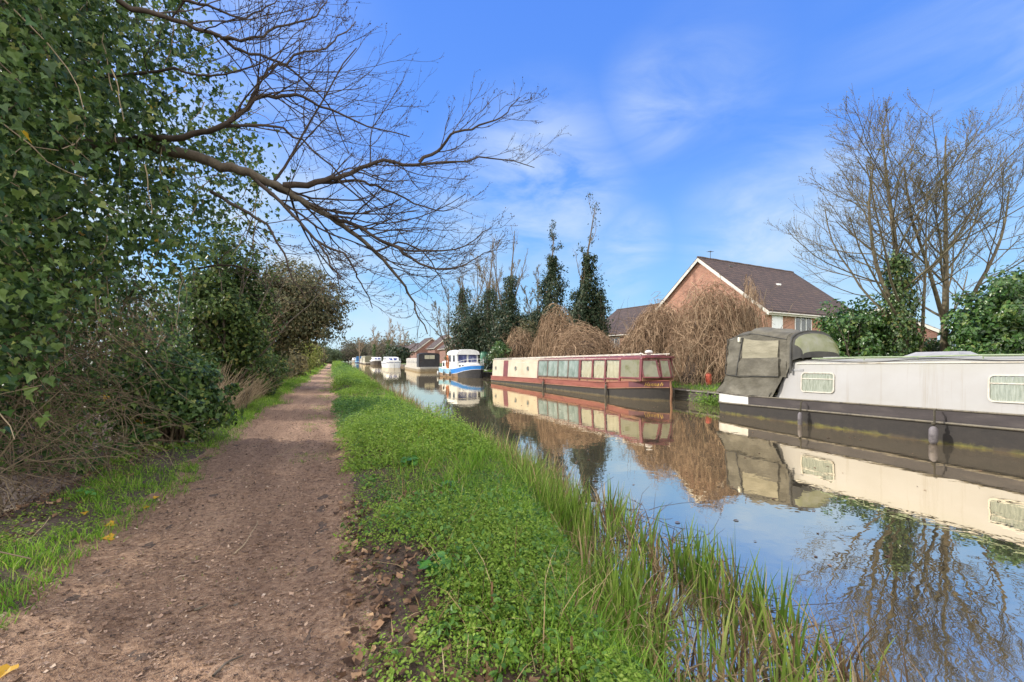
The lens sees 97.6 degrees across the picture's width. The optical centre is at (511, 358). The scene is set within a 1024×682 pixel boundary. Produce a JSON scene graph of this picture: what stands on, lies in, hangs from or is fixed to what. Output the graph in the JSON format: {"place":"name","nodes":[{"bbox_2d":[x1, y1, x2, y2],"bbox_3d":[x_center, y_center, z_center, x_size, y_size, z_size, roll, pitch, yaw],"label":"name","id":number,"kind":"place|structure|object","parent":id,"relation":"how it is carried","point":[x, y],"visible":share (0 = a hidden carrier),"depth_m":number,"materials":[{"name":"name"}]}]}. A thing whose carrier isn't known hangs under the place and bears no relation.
{"place":"outdoors","nodes":[
{"label":"outdoors","id":0,"kind":"place"},
{"bbox_2d":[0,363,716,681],"bbox_3d":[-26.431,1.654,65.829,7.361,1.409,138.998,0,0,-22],"label":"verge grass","id":1,"kind":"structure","parent":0,"point":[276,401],"depth_m":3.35,"materials":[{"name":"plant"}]},
{"bbox_2d":[0,361,719,681],"bbox_3d":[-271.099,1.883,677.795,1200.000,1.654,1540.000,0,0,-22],"label":"ground","id":2,"kind":"structure","parent":0,"point":[395,582],"depth_m":3.66,"materials":[{"name":"soil"}]},
{"bbox_2d":[0,316,124,449],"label":"scrub bush","id":3,"kind":"object","parent":2,"relation":"on","point":[56,390],"visible":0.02,"depth_m":10.08,"materials":[{"name":"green plant"}]},
{"bbox_2d":[76,486,95,499],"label":"dock plant","id":4,"kind":"object","parent":2,"relation":"on","point":[87,492],"visible":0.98,"depth_m":4.38,"materials":[{"name":"green plant"}]},
{"bbox_2d":[0,188,232,558],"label":"bush","id":5,"kind":"object","parent":2,"relation":"on","point":[30,417],"visible":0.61,"depth_m":5.66,"materials":[{"name":"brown plant"}]},
{"bbox_2d":[66,272,190,392],"bbox_3d":[-15.337,-0.874,17.938,5.508,5.636,5.956,0,0,11],"label":"scrub bush","id":6,"kind":"object","parent":2,"relation":"on","point":[151,316],"visible":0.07,"depth_m":17.34,"materials":[{"name":"green plant"}]},
{"bbox_2d":[0,299,293,483],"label":"twig scrub","id":7,"kind":"object","parent":2,"relation":"on","point":[68,414],"visible":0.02,"depth_m":10.39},
{"bbox_2d":[59,345,247,451],"bbox_3d":[-5.629,0.846,7.331,2.063,2.142,2.627,0,0,-7],"label":"ivy bush","id":8,"kind":"object","parent":2,"relation":"on","point":[200,385],"visible":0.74,"depth_m":6.78,"materials":[{"name":"green plant"}]},
{"bbox_2d":[0,363,324,547],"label":"verge herbs","id":9,"kind":"object","parent":2,"relation":"on","point":[80,522],"visible":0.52,"depth_m":4.72,"materials":[{"name":"green plant"}]},
{"bbox_2d":[0,364,387,681],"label":"towpath","id":10,"kind":"structure","parent":2,"relation":"on","point":[304,395],"depth_m":2.96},
{"bbox_2d":[0,664,18,677],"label":"fallen leaf","id":11,"kind":"object","parent":10,"relation":"on","point":[5,669],"visible":1,"depth_m":2.09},
{"bbox_2d":[97,533,114,539],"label":"fallen leaf","id":12,"kind":"object","parent":10,"relation":"on","point":[110,536],"visible":0.89,"depth_m":3.64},
{"bbox_2d":[0,403,415,681],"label":"path chips","id":13,"kind":"object","parent":10,"relation":"on","point":[81,641],"visible":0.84,"depth_m":2.82,"materials":[{"name":"gravel"}]},
{"bbox_2d":[212,655,243,676],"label":"twig","id":14,"kind":"object","parent":10,"relation":"on","point":[218,670],"visible":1,"depth_m":2.14,"materials":[{"name":"wood"}]},
{"bbox_2d":[98,360,290,461],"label":"dry stalks","id":15,"kind":"object","parent":2,"relation":"on","point":[255,390],"visible":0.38,"depth_m":11.71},
{"bbox_2d":[127,222,324,407],"bbox_3d":[-8.195,-0.860,12.120,3.782,5.773,4.499,0,0,36],"label":"bush","id":16,"kind":"object","parent":2,"relation":"on","point":[229,311],"visible":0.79,"depth_m":11.75,"materials":[{"name":"green plant"}]},
{"bbox_2d":[226,339,293,396],"bbox_3d":[-9.531,0.397,16.125,2.764,3.064,3.570,0,0,-42],"label":"ivy bush","id":17,"kind":"object","parent":2,"relation":"on","point":[275,371],"visible":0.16,"depth_m":15.89,"materials":[{"name":"green plant"}]},
{"bbox_2d":[266,345,291,382],"bbox_3d":[-11.998,0.327,21.350,2.720,3.264,6.546,0,0,-22],"label":"ivy bush","id":18,"kind":"object","parent":2,"relation":"on","point":[280,354],"visible":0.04,"depth_m":21.61,"materials":[{"name":"green plant"}]},
{"bbox_2d":[0,0,570,438],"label":"ivy clad tree","id":19,"kind":"object","parent":2,"relation":"on","point":[56,56],"visible":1,"depth_m":4.87,"materials":[{"name":"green plant"}]},
{"bbox_2d":[278,348,300,378],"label":"hedge bush","id":20,"kind":"object","parent":2,"relation":"on","point":[290,360],"visible":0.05,"depth_m":27.98,"materials":[{"name":"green plant"}]},
{"bbox_2d":[231,254,357,355],"bbox_3d":[-10.513,-1.525,20.950,6.556,6.823,6.046,0,0,39],"label":"overhanging tree","id":21,"kind":"object","parent":2,"relation":"on","point":[311,320],"visible":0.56,"depth_m":20.09,"materials":[{"name":"green plant"}]},
{"bbox_2d":[284,340,310,379],"bbox_3d":[-17.245,0.201,33.831,3.739,3.271,6.142,0,0,-22],"label":"hedge bush","id":22,"kind":"object","parent":2,"relation":"on","point":[301,362],"visible":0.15,"depth_m":33.68,"materials":[{"name":"green plant"}]},
{"bbox_2d":[293,344,320,371],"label":"hedge bush","id":23,"kind":"object","parent":2,"relation":"on","point":[309,360],"visible":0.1,"depth_m":42.97,"materials":[{"name":"green plant"}]},
{"bbox_2d":[295,338,328,367],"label":"hedge bush","id":24,"kind":"object","parent":2,"relation":"on","point":[324,358],"visible":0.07,"depth_m":66.46,"materials":[{"name":"green plant"}]},
{"bbox_2d":[304,342,326,366],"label":"hedge bush","id":25,"kind":"object","parent":2,"relation":"on","point":[315,353],"visible":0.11,"depth_m":52.06,"materials":[{"name":"green plant"}]},
{"bbox_2d":[0,404,640,681],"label":"leaf litter","id":26,"kind":"object","parent":2,"relation":"on","point":[384,612],"visible":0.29,"depth_m":2.62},
{"bbox_2d":[310,340,333,364],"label":"hedge bush","id":27,"kind":"object","parent":2,"relation":"on","point":[322,346],"visible":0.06,"depth_m":83.83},
{"bbox_2d":[321,346,347,363],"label":"hedge bush","id":28,"kind":"object","parent":2,"relation":"on","point":[336,354],"visible":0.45,"depth_m":121.80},
{"bbox_2d":[356,335,364,361],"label":"tree","id":29,"kind":"object","parent":2,"relation":"on","point":[360,347],"visible":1,"depth_m":174.83,"materials":[{"name":"brown plant"}]},
{"bbox_2d":[369,324,380,356],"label":"tree","id":30,"kind":"object","parent":2,"relation":"on","point":[374,347],"visible":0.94,"depth_m":164.78,"materials":[{"name":"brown plant"}]},
{"bbox_2d":[338,332,416,361],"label":"wood","id":31,"kind":"object","parent":2,"relation":"on","point":[352,351],"visible":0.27,"depth_m":213.65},
{"bbox_2d":[380,317,396,351],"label":"tree","id":32,"kind":"object","parent":2,"relation":"on","point":[388,343],"visible":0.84,"depth_m":150.35,"materials":[{"name":"brown plant"}]},
{"bbox_2d":[380,345,414,362],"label":"evergreen bush","id":33,"kind":"object","parent":2,"relation":"on","point":[403,354],"visible":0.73,"depth_m":110.23,"materials":[{"name":"green plant"}]},
{"bbox_2d":[395,323,409,344],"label":"tree","id":34,"kind":"object","parent":2,"relation":"on","point":[404,337],"visible":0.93,"depth_m":170.04,"materials":[{"name":"brown plant"}]},
{"bbox_2d":[400,455,418,466],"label":"dock plant","id":35,"kind":"object","parent":2,"relation":"on","point":[409,459],"visible":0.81,"depth_m":5.78,"materials":[{"name":"green plant"}]},
{"bbox_2d":[407,343,417,357],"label":"brick house","id":36,"kind":"structure","parent":2,"relation":"on","point":[410,346],"depth_m":141.41,"materials":[{"name":"red brick"}]},
{"bbox_2d":[410,337,434,357],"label":"brick house","id":37,"kind":"structure","parent":2,"relation":"on","point":[425,343],"depth_m":121.61,"materials":[{"name":"red brick"}]},
{"bbox_2d":[417,551,450,575],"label":"dock plant","id":38,"kind":"object","parent":2,"relation":"on","point":[423,564],"visible":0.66,"depth_m":2.79,"materials":[{"name":"green plant"}]},
{"bbox_2d":[426,335,450,353],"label":"brick house","id":39,"kind":"structure","parent":2,"relation":"on","point":[435,345],"depth_m":112.07,"materials":[{"name":"red brick"}]},
{"bbox_2d":[430,282,460,360],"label":"bare tree","id":40,"kind":"object","parent":2,"relation":"on","point":[448,314],"visible":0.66,"depth_m":65.74,"materials":[{"name":"brown plant"}]},
{"bbox_2d":[437,342,453,362],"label":"brick house","id":41,"kind":"structure","parent":2,"relation":"on","point":[442,351],"depth_m":103.19,"materials":[{"name":"red brick"}]},
{"bbox_2d":[440,480,455,489],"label":"dock plant","id":42,"kind":"object","parent":2,"relation":"on","point":[446,481],"visible":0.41,"depth_m":4.87,"materials":[{"name":"green plant"}]},
{"bbox_2d":[436,248,490,369],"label":"ivy tree","id":43,"kind":"object","parent":2,"relation":"on","point":[463,300],"visible":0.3,"depth_m":59.33,"materials":[{"name":"green plant"}]},
{"bbox_2d":[443,303,498,362],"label":"evergreen bush","id":44,"kind":"object","parent":2,"relation":"on","point":[465,331],"visible":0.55,"depth_m":53.97,"materials":[{"name":"green plant"}]},
{"bbox_2d":[456,253,497,312],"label":"bare tree","id":45,"kind":"object","parent":2,"relation":"on","point":[477,264],"visible":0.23,"depth_m":62.19,"materials":[{"name":"brown plant"}]},
{"bbox_2d":[480,352,487,365],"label":"water butt","id":46,"kind":"object","parent":2,"relation":"on","point":[482,354],"visible":0.59,"depth_m":51.27,"materials":[{"name":"green plastic"}]},
{"bbox_2d":[473,230,503,365],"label":"ivy tree","id":47,"kind":"object","parent":2,"relation":"on","point":[488,300],"visible":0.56,"depth_m":52.84,"materials":[{"name":"green plant"}]},
{"bbox_2d":[490,582,494,607],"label":"broken stem","id":48,"kind":"object","parent":2,"relation":"on","point":[492,598],"visible":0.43,"depth_m":2.37,"materials":[{"name":"brown plant"}]},
{"bbox_2d":[329,360,663,681],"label":"verge plants","id":49,"kind":"object","parent":2,"relation":"on","point":[362,411],"visible":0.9,"depth_m":2.95,"materials":[{"name":"green plant"}]},
{"bbox_2d":[486,340,512,363],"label":"evergreen bush","id":50,"kind":"object","parent":2,"relation":"on","point":[499,350],"visible":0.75,"depth_m":38.59,"materials":[{"name":"green plant"}]},
{"bbox_2d":[470,233,528,310],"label":"bare tree","id":51,"kind":"object","parent":2,"relation":"on","point":[487,259],"visible":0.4,"depth_m":58.13,"materials":[{"name":"brown plant"}]},
{"bbox_2d":[481,231,527,370],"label":"ivy tree","id":52,"kind":"object","parent":2,"relation":"on","point":[508,293],"visible":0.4,"depth_m":48.87,"materials":[{"name":"green plant"}]},
{"bbox_2d":[485,297,531,353],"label":"evergreen bush","id":53,"kind":"object","parent":2,"relation":"on","point":[509,317],"visible":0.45,"depth_m":46.06,"materials":[{"name":"green plant"}]},
{"bbox_2d":[497,325,535,358],"bbox_3d":[0.693,0.938,40.036,4.751,8.492,4.680,0,0,-22],"label":"vine mound","id":54,"kind":"object","parent":2,"relation":"on","point":[520,348],"visible":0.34,"depth_m":39.08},
{"bbox_2d":[511,318,539,345],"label":"evergreen bush","id":55,"kind":"object","parent":2,"relation":"on","point":[529,322],"visible":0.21,"depth_m":42.30,"materials":[{"name":"green plant"}]},
{"bbox_2d":[520,263,562,314],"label":"bare tree","id":56,"kind":"object","parent":2,"relation":"on","point":[525,301],"visible":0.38,"depth_m":49.93,"materials":[{"name":"brown plant"}]},
{"bbox_2d":[520,304,563,335],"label":"evergreen bush","id":57,"kind":"object","parent":2,"relation":"on","point":[539,315],"visible":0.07,"depth_m":44.53,"materials":[{"name":"green plant"}]},
{"bbox_2d":[526,219,570,330],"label":"ivy tree","id":58,"kind":"object","parent":2,"relation":"on","point":[550,281],"visible":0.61,"depth_m":43.67,"materials":[{"name":"green plant"}]},
{"bbox_2d":[528,303,585,358],"bbox_3d":[3.316,0.433,37.195,5.495,9.815,5.548,0,0,19],"label":"vine mound","id":59,"kind":"object","parent":2,"relation":"on","point":[548,328],"visible":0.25,"depth_m":35.81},
{"bbox_2d":[403,365,718,402],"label":"bank edging","id":60,"kind":"object","parent":2,"relation":"on","point":[680,394],"visible":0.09,"depth_m":19.49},
{"bbox_2d":[570,636,577,671],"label":"broken stem","id":61,"kind":"object","parent":2,"relation":"on","point":[571,644],"visible":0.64,"depth_m":2.00,"materials":[{"name":"brown plant"}]},
{"bbox_2d":[544,314,619,375],"bbox_3d":[6.496,0.642,31.235,8.797,7.544,8.657,0,0,-22],"label":"vine mound","id":62,"kind":"object","parent":2,"relation":"on","point":[593,345],"visible":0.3,"depth_m":30.12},
{"bbox_2d":[563,287,606,330],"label":"evergreen bush","id":63,"kind":"object","parent":2,"relation":"on","point":[572,295],"visible":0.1,"depth_m":41.15,"materials":[{"name":"green plant"}]},
{"bbox_2d":[568,192,610,339],"bbox_3d":[6.356,-6.651,40.193,4.407,16.778,4.552,0,0,-39],"label":"ivy tree","id":64,"kind":"object","parent":2,"relation":"on","point":[587,281],"visible":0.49,"depth_m":39.84,"materials":[{"name":"green plant"}]},
{"bbox_2d":[579,285,622,343],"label":"evergreen bush","id":65,"kind":"object","parent":2,"relation":"on","point":[602,300],"visible":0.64,"depth_m":40.02,"materials":[{"name":"green plant"}]},
{"bbox_2d":[484,368,719,390],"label":"bank grass","id":66,"kind":"structure","parent":2,"relation":"on","point":[710,388],"depth_m":20.06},
{"bbox_2d":[605,304,657,351],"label":"brick house","id":67,"kind":"structure","parent":2,"relation":"on","point":[624,313],"depth_m":56.85,"materials":[{"name":"brown tile"}]},
{"bbox_2d":[604,292,691,374],"bbox_3d":[8.092,0.733,26.485,7.316,9.165,7.103,0,0,-22],"label":"vine mound","id":68,"kind":"object","parent":2,"relation":"on","point":[642,336],"visible":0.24,"depth_m":25.34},
{"bbox_2d":[667,335,716,385],"bbox_3d":[8.901,0.912,21.574,2.577,4.274,2.946,0,0,-35],"label":"vine mound","id":69,"kind":"object","parent":2,"relation":"on","point":[690,364],"visible":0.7,"depth_m":21.21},
{"bbox_2d":[705,372,711,384],"bbox_3d":[9.034,0.940,20.600,0.270,0.620,0.266,0,0,-22],"label":"gas bottle","id":70,"kind":"object","parent":2,"relation":"on","point":[708,378],"visible":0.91,"depth_m":20.50,"materials":[{"name":"red metal"}]},
{"bbox_2d":[658,267,786,385],"bbox_3d":[10.613,0.414,22.511,6.200,10.245,6.416,0,0,4],"label":"vine mound","id":71,"kind":"object","parent":2,"relation":"on","point":[718,328],"visible":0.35,"depth_m":21.87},
{"bbox_2d":[650,251,849,330],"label":"brick house","id":72,"kind":"structure","parent":2,"relation":"on","point":[789,288],"depth_m":38.19,"materials":[{"name":"tile"}]},
{"bbox_2d":[772,315,782,328],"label":"window","id":73,"kind":"structure","parent":72,"relation":"in","point":[777,320],"depth_m":34.07,"materials":[{"name":"glass"}]},
{"bbox_2d":[795,317,811,330],"bbox_3d":[23.251,-2.670,35.763,2.310,1.360,0.054,0,0,-29],"label":"window","id":74,"kind":"structure","parent":72,"relation":"in","point":[803,325],"depth_m":35.78,"materials":[{"name":"glass"}]},
{"bbox_2d":[717,271,808,328],"bbox_3d":[14.683,0.735,27.427,6.090,12.257,4.562,0,0,34],"label":"vine mound","id":75,"kind":"object","parent":2,"relation":"on","point":[749,289],"visible":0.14,"depth_m":27.65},
{"bbox_2d":[809,293,908,358],"bbox_3d":[12.647,-0.522,16.632,3.507,3.892,2.918,0,0,-22],"label":"evergreen bush","id":76,"kind":"object","parent":2,"relation":"on","point":[855,333],"visible":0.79,"depth_m":16.04,"materials":[{"name":"green plant"}]},
{"bbox_2d":[766,87,1018,355],"bbox_3d":[12.473,-3.837,15.323,7.378,11.190,6.751,0,0,-22],"label":"bare tree","id":77,"kind":"object","parent":2,"relation":"on","point":[899,286],"visible":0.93,"depth_m":14.98,"materials":[{"name":"brown plant"}]},
{"bbox_2d":[870,308,939,341],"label":"brick house","id":78,"kind":"structure","parent":2,"relation":"on","point":[933,332],"depth_m":41.31,"materials":[{"name":"brown brick"}]},
{"bbox_2d":[823,84,1023,351],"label":"bare tree","id":79,"kind":"object","parent":2,"relation":"on","point":[943,307],"visible":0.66,"depth_m":15.44,"materials":[{"name":"brown grey-brown bark"}]},
{"bbox_2d":[893,332,964,355],"bbox_3d":[16.305,0.144,17.563,3.361,2.563,3.531,0,0,16],"label":"evergreen bush","id":80,"kind":"object","parent":2,"relation":"on","point":[933,345],"visible":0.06,"depth_m":16.72,"materials":[{"name":"green plant"}]},
{"bbox_2d":[895,177,976,351],"bbox_3d":[13.826,-2.362,14.835,1.486,7.534,1.842,0,0,-22],"label":"bare tree","id":81,"kind":"object","parent":2,"relation":"on","point":[924,278],"visible":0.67,"depth_m":14.92,"materials":[{"name":"brown plant"}]},
{"bbox_2d":[938,265,1023,353],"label":"evergreen bush","id":82,"kind":"object","parent":2,"relation":"on","point":[991,321],"visible":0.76,"depth_m":13.57,"materials":[{"name":"green plant"}]},
{"bbox_2d":[22,0,1023,357],"label":"sky","id":83,"kind":"structure","parent":0,"point":[694,125],"materials":[{"name":"blue"}]},
{"bbox_2d":[343,360,1023,681],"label":"canal water","id":84,"kind":"structure","parent":0,"point":[941,586],"depth_m":5.52,"materials":[{"name":"liquid"}]},
{"bbox_2d":[362,356,373,363],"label":"narrowboat","id":85,"kind":"object","parent":84,"relation":"on","point":[366,359],"visible":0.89,"depth_m":137.92,"materials":[{"name":"beige paint"}]},
{"bbox_2d":[370,357,381,364],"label":"cruiser","id":86,"kind":"object","parent":84,"relation":"on","point":[375,360],"visible":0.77,"depth_m":129.08,"materials":[{"name":"white paint"}]},
{"bbox_2d":[381,357,400,367],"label":"cruiser","id":87,"kind":"object","parent":84,"relation":"on","point":[390,362],"visible":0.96,"depth_m":87.51,"materials":[{"name":"white paint"}]},
{"bbox_2d":[405,353,439,371],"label":"narrowboat","id":88,"kind":"object","parent":84,"relation":"on","point":[430,361],"visible":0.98,"depth_m":63.16,"materials":[{"name":"grey paint"}]},
{"bbox_2d":[439,349,483,377],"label":"cruiser","id":89,"kind":"object","parent":84,"relation":"on","point":[464,363],"visible":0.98,"depth_m":43.55,"materials":[{"name":"white paint"}]},
{"bbox_2d":[490,350,673,400],"bbox_3d":[2.964,0.986,27.952,2.202,2.616,18.782,0,0,-25],"label":"narrowboat","id":90,"kind":"object","parent":84,"relation":"on","point":[640,376],"visible":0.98,"depth_m":22.86,"materials":[{"name":"red paint"}]},
{"bbox_2d":[538,360,547,376],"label":"window","id":91,"kind":"structure","parent":90,"relation":"in","point":[542,364],"depth_m":27.99,"materials":[{"name":"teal glass"}]},
{"bbox_2d":[547,360,557,376],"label":"window","id":92,"kind":"structure","parent":90,"relation":"in","point":[552,370],"depth_m":26.92,"materials":[{"name":"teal glass"}]},
{"bbox_2d":[557,360,567,377],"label":"window","id":93,"kind":"structure","parent":90,"relation":"in","point":[562,364],"depth_m":25.84,"materials":[{"name":"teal glass"}]},
{"bbox_2d":[568,359,578,377],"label":"window","id":94,"kind":"structure","parent":90,"relation":"in","point":[573,364],"depth_m":24.86,"materials":[{"name":"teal glass"}]},
{"bbox_2d":[580,359,592,378],"bbox_3d":[3.964,0.560,23.767,0.153,1.031,1.129,0,0,-25],"label":"window","id":95,"kind":"structure","parent":90,"relation":"in","point":[586,364],"depth_m":23.80,"materials":[{"name":"beige glass"}]},
{"bbox_2d":[592,359,604,379],"bbox_3d":[4.432,0.545,22.771,0.153,1.032,1.091,0,0,-25],"label":"window","id":96,"kind":"structure","parent":90,"relation":"in","point":[598,365],"depth_m":22.82,"materials":[{"name":"beige glass"}]},
{"bbox_2d":[605,359,619,379],"bbox_3d":[4.903,0.515,21.767,0.154,1.001,1.146,0,0,-25],"label":"window","id":97,"kind":"structure","parent":90,"relation":"in","point":[612,365],"depth_m":21.82,"materials":[{"name":"beige glass"}]},
{"bbox_2d":[620,358,640,378],"bbox_3d":[5.424,0.461,20.602,0.105,0.929,1.427,0,0,-25],"label":"window","id":98,"kind":"structure","parent":90,"relation":"in","point":[630,367],"depth_m":20.57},
{"bbox_2d":[642,359,660,377],"bbox_3d":[6.136,0.460,19.806,0.869,0.818,0.184,0,0,15],"label":"window","id":99,"kind":"structure","parent":90,"relation":"in","point":[650,368],"depth_m":19.80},
{"bbox_2d":[659,359,671,377],"bbox_3d":[6.779,0.458,19.841,0.582,0.817,0.225,0,0,-25],"label":"window","id":100,"kind":"structure","parent":90,"relation":"in","point":[665,371],"depth_m":19.83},
{"bbox_2d":[669,359,673,377],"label":"window","id":101,"kind":"structure","parent":90,"relation":"in","point":[671,369],"depth_m":20.30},
{"bbox_2d":[347,366,951,681],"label":"reeds","id":102,"kind":"object","parent":84,"relation":"in","point":[708,564],"visible":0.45,"depth_m":3.15,"materials":[{"name":"plant"}]},
{"bbox_2d":[448,413,887,681],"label":"drowned stems","id":103,"kind":"object","parent":84,"relation":"in","point":[703,593],"visible":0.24,"depth_m":3.28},
{"bbox_2d":[687,390,718,405],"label":"water plant","id":104,"kind":"object","parent":84,"relation":"in","point":[711,401],"visible":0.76,"depth_m":17.93,"materials":[{"name":"green plant"}]},
{"bbox_2d":[421,398,1000,565],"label":"floating leaves","id":105,"kind":"object","parent":84,"relation":"on","point":[888,556],"visible":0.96,"depth_m":5.89,"materials":[{"name":"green plant"}]},
{"bbox_2d":[716,327,1023,454],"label":"narrowboat","id":106,"kind":"object","parent":84,"relation":"on","point":[975,400],"visible":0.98,"depth_m":10.99,"materials":[{"name":"white paint"}]},
{"bbox_2d":[798,401,802,424],"bbox_3d":[8.064,1.553,12.497,0.173,0.734,0.114,0,0,0],"label":"fender","id":107,"kind":"object","parent":106,"relation":"hanging from","point":[800,417],"visible":0.85,"depth_m":12.47,"materials":[{"name":"plastic"}]},
{"bbox_2d":[800,372,834,392],"bbox_3d":[8.440,0.670,12.391,0.070,0.560,0.920,0,-1,-22],"label":"window","id":108,"kind":"structure","parent":106,"relation":"in","point":[814,383],"depth_m":12.37,"materials":[{"name":"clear glass"}]},
{"bbox_2d":[928,409,938,443],"bbox_3d":[9.142,1.483,9.701,0.186,0.774,0.157,0,0,12],"label":"fender","id":109,"kind":"object","parent":106,"relation":"hanging from","point":[933,435],"visible":0.98,"depth_m":9.67,"materials":[{"name":"rubber"}]},
{"bbox_2d":[987,374,1023,403],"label":"window","id":110,"kind":"structure","parent":106,"relation":"in","point":[1003,390],"depth_m":8.91,"materials":[{"name":"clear glass"}]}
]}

